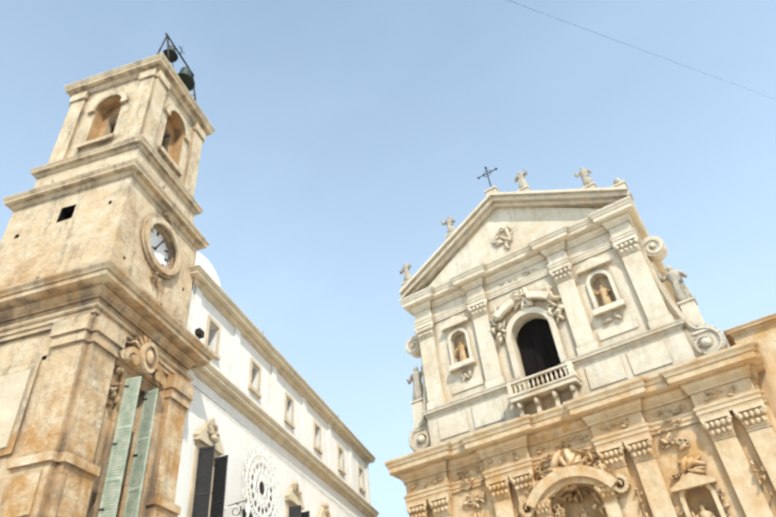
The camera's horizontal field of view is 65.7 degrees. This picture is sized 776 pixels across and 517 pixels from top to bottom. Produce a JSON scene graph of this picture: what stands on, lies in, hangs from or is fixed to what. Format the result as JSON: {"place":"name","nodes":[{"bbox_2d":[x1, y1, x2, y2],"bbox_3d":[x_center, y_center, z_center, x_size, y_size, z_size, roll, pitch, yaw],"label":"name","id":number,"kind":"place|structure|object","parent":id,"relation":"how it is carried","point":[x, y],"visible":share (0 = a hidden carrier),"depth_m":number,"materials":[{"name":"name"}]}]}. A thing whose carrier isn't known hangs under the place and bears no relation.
{"place":"outdoors","nodes":[
{"label":"outdoors","id":0,"kind":"place"},
{"bbox_2d":[0,0,775,516],"label":"sky","id":1,"kind":"structure","parent":0,"point":[341,145],"materials":[{"name":"blue"}]},
{"bbox_2d":[508,0,775,99],"bbox_3d":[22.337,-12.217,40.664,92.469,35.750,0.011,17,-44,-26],"label":"overhead cable","id":2,"kind":"object","parent":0,"point":[629,45],"visible":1,"depth_m":32.65,"materials":[{"name":"metal"}]},
{"bbox_2d":[723,313,775,418],"bbox_3d":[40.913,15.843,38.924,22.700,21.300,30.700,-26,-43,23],"label":"neighbour building","id":3,"kind":"structure","parent":0,"point":[762,331],"depth_m":38.22,"materials":[{"name":"stone"}]},
{"label":"piazza ground","id":4,"kind":"structure","parent":0,"visible":0},
{"bbox_2d":[0,33,215,516],"bbox_3d":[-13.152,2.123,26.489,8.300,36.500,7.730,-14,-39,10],"label":"clock tower","id":5,"kind":"structure","parent":4,"relation":"on","point":[103,349],"depth_m":24.05,"materials":[{"name":"stone"}]},
{"bbox_2d":[174,252,378,516],"bbox_3d":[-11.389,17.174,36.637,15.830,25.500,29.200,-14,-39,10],"label":"palazzo","id":6,"kind":"structure","parent":4,"relation":"on","point":[267,432],"depth_m":32.49,"materials":[{"name":"paint"}]},
{"bbox_2d":[385,166,775,516],"bbox_3d":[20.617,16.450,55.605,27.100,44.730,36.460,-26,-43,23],"label":"basilica","id":7,"kind":"structure","parent":4,"relation":"on","point":[574,352],"depth_m":42.96,"materials":[{"name":"stone"}]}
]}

